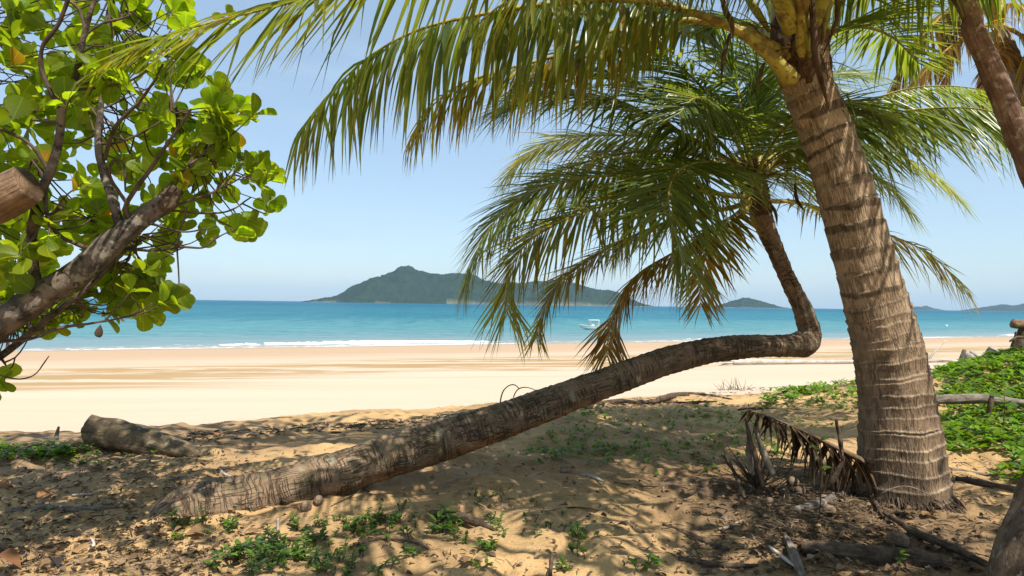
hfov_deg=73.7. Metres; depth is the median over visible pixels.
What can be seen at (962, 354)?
driftwood stump
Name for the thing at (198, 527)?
fallen leaf
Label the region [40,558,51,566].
fallen leaf
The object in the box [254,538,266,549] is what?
seedling
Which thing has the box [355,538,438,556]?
stick
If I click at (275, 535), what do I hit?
seedling
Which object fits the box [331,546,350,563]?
seedling
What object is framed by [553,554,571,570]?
seedling
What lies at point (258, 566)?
seedling
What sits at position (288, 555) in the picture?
seedling
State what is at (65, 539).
fallen leaf
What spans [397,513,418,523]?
seedling
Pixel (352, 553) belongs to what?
seedling
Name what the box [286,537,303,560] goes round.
seedling
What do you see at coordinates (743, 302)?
island
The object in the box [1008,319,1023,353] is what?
rock
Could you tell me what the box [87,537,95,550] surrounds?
stick
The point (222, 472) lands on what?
stick
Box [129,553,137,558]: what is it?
fallen leaf
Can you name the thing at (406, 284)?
island
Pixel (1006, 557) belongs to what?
shade tree
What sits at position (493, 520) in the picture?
seedling
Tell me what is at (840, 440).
dead stalk
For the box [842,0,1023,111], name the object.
palm tree
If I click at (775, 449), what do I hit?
seedling
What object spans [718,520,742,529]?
stick
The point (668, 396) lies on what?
driftwood branch
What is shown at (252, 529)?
fallen leaf
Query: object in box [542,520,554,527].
seedling
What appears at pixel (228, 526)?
seedling
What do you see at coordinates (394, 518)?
seedling
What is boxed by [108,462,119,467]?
fallen leaf
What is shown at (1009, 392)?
sapling
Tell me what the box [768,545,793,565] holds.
stick
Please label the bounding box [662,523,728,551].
stick
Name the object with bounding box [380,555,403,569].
seedling
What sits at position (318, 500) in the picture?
coconut husk
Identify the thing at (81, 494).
stick
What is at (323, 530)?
seedling
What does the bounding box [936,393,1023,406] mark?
weathered log
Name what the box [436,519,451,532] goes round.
seedling
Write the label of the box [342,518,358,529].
seedling
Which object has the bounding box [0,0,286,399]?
broadleaf tree
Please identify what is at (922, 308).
island
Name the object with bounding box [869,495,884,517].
stick
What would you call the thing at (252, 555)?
seedling
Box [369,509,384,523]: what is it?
seedling
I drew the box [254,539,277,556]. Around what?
seedling
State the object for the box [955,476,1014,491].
stick
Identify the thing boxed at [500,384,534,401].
dry twig
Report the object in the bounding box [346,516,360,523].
seedling
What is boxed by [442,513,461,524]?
seedling
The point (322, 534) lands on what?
seedling
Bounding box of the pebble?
[765,497,773,502]
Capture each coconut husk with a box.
[300,500,311,511]
[313,495,323,505]
[560,466,570,473]
[780,488,789,496]
[786,476,799,485]
[795,485,805,494]
[817,474,828,483]
[822,505,835,515]
[885,530,909,548]
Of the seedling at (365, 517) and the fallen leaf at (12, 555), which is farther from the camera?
the seedling at (365, 517)
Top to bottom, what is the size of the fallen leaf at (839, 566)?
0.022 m
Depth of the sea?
148.88 m
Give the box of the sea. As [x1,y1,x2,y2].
[0,298,1023,350]
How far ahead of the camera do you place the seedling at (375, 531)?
3.78 m
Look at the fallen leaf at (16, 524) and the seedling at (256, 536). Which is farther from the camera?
the fallen leaf at (16, 524)
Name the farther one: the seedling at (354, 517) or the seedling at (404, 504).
the seedling at (404, 504)
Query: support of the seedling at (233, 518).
on the sand beach
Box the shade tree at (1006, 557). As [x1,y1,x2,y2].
[985,472,1023,575]
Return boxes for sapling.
[809,436,831,519]
[989,389,1018,426]
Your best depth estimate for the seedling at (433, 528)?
3.85 m
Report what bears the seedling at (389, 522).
on the sand beach
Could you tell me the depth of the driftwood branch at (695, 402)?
9.36 m
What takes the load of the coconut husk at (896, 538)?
on the litter
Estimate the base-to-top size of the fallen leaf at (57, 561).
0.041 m
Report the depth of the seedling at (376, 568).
3.27 m
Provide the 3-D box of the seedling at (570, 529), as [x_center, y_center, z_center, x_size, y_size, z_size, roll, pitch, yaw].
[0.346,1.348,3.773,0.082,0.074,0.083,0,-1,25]
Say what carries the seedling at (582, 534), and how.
on the sand beach
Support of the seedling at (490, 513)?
on the sand beach
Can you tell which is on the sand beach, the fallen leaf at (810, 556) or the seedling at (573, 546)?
the seedling at (573, 546)
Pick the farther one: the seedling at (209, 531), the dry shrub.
the dry shrub
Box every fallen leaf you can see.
[0,479,10,488]
[0,548,21,567]
[9,520,31,531]
[36,489,53,496]
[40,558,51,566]
[43,533,54,538]
[46,547,56,553]
[48,555,63,566]
[60,536,70,541]
[70,542,91,553]
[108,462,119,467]
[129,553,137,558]
[135,471,149,477]
[135,494,142,501]
[183,513,190,518]
[185,524,207,535]
[245,527,261,532]
[357,537,367,543]
[463,556,472,561]
[807,554,823,559]
[836,563,846,570]
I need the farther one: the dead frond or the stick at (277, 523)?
the dead frond
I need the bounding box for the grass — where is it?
[0,395,857,473]
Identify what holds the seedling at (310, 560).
on the sand beach
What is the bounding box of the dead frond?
[739,410,879,502]
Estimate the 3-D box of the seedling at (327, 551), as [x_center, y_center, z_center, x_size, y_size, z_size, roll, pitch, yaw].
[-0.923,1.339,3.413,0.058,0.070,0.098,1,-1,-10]
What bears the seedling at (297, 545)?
on the sand beach
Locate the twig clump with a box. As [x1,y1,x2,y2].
[723,445,795,495]
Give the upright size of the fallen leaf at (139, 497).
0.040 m
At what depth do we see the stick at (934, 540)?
3.66 m
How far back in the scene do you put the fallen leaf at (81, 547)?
3.48 m
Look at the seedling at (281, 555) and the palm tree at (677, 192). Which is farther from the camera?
the palm tree at (677, 192)
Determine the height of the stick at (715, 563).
0.054 m
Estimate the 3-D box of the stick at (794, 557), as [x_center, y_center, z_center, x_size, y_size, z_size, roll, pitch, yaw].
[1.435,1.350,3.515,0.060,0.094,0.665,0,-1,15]
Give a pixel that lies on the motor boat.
(589, 327)
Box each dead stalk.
[721,453,746,498]
[745,416,765,488]
[745,441,754,475]
[753,427,775,475]
[828,456,844,483]
[835,419,843,457]
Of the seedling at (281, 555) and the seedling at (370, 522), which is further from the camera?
the seedling at (370, 522)
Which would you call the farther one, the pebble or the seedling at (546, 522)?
the pebble
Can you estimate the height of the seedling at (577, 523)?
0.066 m
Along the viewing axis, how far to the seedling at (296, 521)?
3.91 m
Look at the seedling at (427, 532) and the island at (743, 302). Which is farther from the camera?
the island at (743, 302)
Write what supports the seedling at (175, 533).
on the sand beach
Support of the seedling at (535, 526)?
on the sand beach
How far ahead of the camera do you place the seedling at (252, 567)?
3.11 m
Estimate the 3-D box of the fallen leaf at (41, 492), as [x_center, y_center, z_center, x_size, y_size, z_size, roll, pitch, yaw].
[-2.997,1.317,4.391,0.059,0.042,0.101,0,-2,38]
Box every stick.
[5,504,127,512]
[54,426,59,444]
[72,493,92,495]
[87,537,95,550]
[217,467,230,475]
[276,518,279,530]
[284,536,318,541]
[331,485,369,505]
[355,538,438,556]
[429,510,494,530]
[544,506,607,512]
[548,552,552,575]
[579,474,603,482]
[614,481,672,487]
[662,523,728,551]
[678,556,758,567]
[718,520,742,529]
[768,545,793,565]
[782,533,806,575]
[792,489,851,512]
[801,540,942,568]
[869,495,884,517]
[882,511,987,566]
[949,467,1013,476]
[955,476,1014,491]
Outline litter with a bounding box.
[0,383,1020,575]
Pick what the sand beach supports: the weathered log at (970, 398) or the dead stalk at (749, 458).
the dead stalk at (749, 458)
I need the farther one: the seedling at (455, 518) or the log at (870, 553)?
the seedling at (455, 518)
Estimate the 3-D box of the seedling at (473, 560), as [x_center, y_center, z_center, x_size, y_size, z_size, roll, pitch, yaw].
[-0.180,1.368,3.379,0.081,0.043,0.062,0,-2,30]
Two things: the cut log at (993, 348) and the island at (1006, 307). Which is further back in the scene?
the island at (1006, 307)
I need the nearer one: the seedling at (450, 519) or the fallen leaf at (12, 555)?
the fallen leaf at (12, 555)
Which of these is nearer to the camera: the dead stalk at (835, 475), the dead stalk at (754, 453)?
the dead stalk at (835, 475)
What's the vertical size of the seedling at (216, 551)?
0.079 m
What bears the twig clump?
on the sand beach
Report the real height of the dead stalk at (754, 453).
0.479 m
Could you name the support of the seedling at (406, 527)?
on the sand beach
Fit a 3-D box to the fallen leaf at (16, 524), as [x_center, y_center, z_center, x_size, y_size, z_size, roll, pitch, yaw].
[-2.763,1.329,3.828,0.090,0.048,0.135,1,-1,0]
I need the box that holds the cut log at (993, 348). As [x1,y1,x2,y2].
[985,346,998,354]
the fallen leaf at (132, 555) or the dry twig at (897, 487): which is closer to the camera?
the fallen leaf at (132, 555)
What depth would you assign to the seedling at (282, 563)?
3.17 m
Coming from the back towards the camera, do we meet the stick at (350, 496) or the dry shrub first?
the dry shrub
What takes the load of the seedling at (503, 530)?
on the sand beach
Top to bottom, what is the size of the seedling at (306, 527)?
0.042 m
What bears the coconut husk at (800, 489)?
on the sand beach
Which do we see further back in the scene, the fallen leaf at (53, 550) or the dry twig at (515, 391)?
the dry twig at (515, 391)
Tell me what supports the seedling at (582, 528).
on the sand beach
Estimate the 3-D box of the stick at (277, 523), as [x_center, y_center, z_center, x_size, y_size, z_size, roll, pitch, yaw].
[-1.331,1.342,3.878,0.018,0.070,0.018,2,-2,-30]
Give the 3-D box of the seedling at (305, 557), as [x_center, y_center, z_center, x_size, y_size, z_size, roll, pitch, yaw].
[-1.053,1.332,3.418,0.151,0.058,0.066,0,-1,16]
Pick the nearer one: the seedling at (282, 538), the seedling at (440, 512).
the seedling at (282, 538)
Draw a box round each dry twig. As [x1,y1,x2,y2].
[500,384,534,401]
[870,486,934,505]
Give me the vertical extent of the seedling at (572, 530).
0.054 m
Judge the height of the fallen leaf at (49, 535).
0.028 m
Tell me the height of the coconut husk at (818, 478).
0.091 m
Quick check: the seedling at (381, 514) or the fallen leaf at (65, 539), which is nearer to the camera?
the fallen leaf at (65, 539)
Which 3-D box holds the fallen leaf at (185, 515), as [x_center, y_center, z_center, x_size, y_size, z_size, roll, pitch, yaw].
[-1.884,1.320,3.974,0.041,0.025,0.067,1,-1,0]
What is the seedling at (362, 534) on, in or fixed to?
on the sand beach
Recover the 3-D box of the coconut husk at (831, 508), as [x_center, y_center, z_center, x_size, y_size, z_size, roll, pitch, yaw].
[2.022,1.418,4.352,0.080,0.073,0.081,1,-1,0]
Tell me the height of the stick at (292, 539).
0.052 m
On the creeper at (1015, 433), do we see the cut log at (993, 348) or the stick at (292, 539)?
the cut log at (993, 348)
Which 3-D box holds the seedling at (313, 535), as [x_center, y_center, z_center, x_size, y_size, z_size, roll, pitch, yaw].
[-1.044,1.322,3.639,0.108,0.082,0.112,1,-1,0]
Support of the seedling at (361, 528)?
on the sand beach
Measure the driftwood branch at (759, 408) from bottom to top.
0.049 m
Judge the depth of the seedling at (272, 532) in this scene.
3.70 m
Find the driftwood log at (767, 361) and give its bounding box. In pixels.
[716,340,957,364]
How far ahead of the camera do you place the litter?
3.95 m
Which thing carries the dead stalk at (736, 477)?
on the sand beach
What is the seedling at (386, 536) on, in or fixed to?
on the sand beach
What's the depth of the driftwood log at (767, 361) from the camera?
29.79 m
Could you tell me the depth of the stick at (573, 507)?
4.36 m
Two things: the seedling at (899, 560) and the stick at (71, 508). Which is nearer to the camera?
the seedling at (899, 560)
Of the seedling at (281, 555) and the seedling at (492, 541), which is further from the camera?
the seedling at (492, 541)
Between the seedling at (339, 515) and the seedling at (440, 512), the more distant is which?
the seedling at (339, 515)
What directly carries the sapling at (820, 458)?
on the sand beach
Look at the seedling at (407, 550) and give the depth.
3.41 m
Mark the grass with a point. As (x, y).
(63, 448)
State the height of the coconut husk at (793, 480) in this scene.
0.080 m
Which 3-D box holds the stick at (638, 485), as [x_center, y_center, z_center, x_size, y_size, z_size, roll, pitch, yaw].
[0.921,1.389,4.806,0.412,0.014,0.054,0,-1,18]
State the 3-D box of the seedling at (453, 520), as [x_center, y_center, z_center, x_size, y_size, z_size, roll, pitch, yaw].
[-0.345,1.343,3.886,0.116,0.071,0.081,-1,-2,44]
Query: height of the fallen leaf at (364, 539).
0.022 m
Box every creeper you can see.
[756,378,857,408]
[931,346,1023,482]
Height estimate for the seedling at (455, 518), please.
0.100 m
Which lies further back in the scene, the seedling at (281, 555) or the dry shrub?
the dry shrub
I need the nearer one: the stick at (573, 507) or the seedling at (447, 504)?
the seedling at (447, 504)
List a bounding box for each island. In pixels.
[301,265,653,306]
[688,297,791,308]
[913,306,940,309]
[959,303,1023,311]
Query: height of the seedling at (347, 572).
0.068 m
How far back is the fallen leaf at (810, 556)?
3.39 m
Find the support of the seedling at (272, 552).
on the sand beach
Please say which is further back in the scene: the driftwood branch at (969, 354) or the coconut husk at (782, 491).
the driftwood branch at (969, 354)
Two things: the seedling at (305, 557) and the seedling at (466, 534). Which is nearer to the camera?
the seedling at (305, 557)
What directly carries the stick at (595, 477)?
on the sand beach
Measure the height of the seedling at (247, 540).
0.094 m
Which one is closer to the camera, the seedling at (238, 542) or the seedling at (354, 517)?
the seedling at (238, 542)
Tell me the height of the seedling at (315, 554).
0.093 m
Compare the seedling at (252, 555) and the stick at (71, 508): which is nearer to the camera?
the seedling at (252, 555)
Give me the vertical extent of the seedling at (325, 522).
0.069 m
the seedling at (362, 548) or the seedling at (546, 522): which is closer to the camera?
the seedling at (362, 548)
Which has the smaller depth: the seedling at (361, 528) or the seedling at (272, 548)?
the seedling at (272, 548)
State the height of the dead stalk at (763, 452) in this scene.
0.306 m
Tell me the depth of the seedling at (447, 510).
4.08 m
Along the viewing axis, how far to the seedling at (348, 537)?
3.61 m
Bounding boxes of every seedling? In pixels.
[162,508,179,522]
[167,520,185,528]
[171,529,187,540]
[191,514,208,524]
[201,530,214,535]
[203,551,223,569]
[209,546,223,559]
[219,542,247,554]
[220,516,239,524]
[223,520,237,531]
[224,540,249,563]
[240,536,255,557]
[242,543,274,563]
[243,534,262,548]
[244,563,255,575]
[247,558,276,573]
[248,551,267,561]
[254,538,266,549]
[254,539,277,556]
[261,531,281,542]
[263,531,284,551]
[264,527,288,541]
[264,561,286,575]
[267,542,280,554]
[267,549,277,557]
[270,548,289,566]
[275,534,288,542]
[281,542,292,558]
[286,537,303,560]
[286,546,312,560]
[289,512,300,529]
[289,538,311,558]
[300,525,313,533]
[301,530,318,542]
[305,528,326,542]
[305,558,331,570]
[309,546,327,563]
[312,514,331,527]
[312,558,331,574]
[316,527,328,540]
[317,530,329,539]
[321,549,331,561]
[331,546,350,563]
[334,511,345,520]
[339,556,358,575]
[340,535,350,545]
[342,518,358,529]
[344,549,358,565]
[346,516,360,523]
[346,558,354,567]
[349,525,365,536]
[352,515,369,524]
[354,542,368,557]
[357,526,375,537]
[361,519,376,527]
[363,563,384,575]
[366,524,385,536]
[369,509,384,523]
[379,510,388,521]
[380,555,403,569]
[382,516,394,529]
[382,530,392,541]
[389,510,400,526]
[394,499,410,510]
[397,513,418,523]
[397,523,414,537]
[399,542,421,556]
[420,525,435,539]
[426,522,438,534]
[427,509,444,523]
[436,502,453,520]
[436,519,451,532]
[438,503,455,519]
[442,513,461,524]
[446,513,463,533]
[447,515,461,529]
[448,528,469,543]
[471,558,479,568]
[472,539,491,553]
[479,539,497,550]
[482,511,496,519]
[485,512,502,530]
[485,535,498,548]
[494,525,510,535]
[530,524,542,535]
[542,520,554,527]
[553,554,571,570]
[565,525,579,537]
[568,526,578,535]
[568,538,587,558]
[575,520,583,529]
[578,526,589,533]
[578,528,604,539]
[625,554,659,571]
[644,553,663,566]
[770,446,791,454]
[895,549,909,567]
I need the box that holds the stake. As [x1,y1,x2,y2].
[986,395,993,413]
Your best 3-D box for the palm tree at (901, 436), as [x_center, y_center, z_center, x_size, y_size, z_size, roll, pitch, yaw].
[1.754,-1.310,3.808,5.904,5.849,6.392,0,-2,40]
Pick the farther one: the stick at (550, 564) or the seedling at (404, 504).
the seedling at (404, 504)
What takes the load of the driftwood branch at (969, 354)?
on the driftwood stump at (962, 354)
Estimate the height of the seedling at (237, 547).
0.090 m
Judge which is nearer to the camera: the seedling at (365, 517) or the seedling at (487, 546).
the seedling at (487, 546)
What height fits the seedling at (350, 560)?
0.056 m
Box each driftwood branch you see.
[585,392,731,408]
[662,400,720,403]
[738,407,790,411]
[965,352,979,358]
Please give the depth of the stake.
6.68 m
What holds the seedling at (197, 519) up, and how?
on the sand beach
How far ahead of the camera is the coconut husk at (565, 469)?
5.30 m
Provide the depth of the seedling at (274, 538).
3.55 m
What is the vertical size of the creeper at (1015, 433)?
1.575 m
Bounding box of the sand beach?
[0,337,1023,575]
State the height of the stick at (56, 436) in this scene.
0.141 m
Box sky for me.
[0,0,1023,309]
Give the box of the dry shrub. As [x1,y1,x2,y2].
[715,377,750,389]
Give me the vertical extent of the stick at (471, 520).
0.061 m
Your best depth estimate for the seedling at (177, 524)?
3.87 m
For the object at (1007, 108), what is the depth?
4.55 m
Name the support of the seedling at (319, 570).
on the sand beach
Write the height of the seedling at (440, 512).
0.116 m
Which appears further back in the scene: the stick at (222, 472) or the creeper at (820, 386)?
the creeper at (820, 386)
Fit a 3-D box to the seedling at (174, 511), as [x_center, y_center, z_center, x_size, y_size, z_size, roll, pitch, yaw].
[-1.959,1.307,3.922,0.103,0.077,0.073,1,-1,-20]
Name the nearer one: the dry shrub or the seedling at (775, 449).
the seedling at (775, 449)
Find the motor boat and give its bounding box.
[579,320,605,329]
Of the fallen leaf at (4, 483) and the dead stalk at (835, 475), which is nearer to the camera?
the dead stalk at (835, 475)
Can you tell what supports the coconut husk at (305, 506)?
on the sand beach
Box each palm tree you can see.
[65,0,1023,514]
[149,0,1023,517]
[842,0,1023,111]
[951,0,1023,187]
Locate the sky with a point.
(346, 230)
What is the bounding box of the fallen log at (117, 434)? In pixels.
[81,414,204,457]
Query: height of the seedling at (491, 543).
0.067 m
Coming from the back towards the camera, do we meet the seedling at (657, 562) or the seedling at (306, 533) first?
the seedling at (306, 533)
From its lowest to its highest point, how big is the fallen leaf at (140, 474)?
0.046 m
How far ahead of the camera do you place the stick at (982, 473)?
5.58 m
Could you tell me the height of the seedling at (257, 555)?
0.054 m
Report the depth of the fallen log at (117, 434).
5.68 m
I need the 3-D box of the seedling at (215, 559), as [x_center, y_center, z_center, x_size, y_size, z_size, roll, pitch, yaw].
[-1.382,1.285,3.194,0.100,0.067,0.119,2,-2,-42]
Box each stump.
[958,349,965,359]
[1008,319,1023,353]
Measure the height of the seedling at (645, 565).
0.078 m
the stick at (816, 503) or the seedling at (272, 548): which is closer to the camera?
the seedling at (272, 548)
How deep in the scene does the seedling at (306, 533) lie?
3.64 m

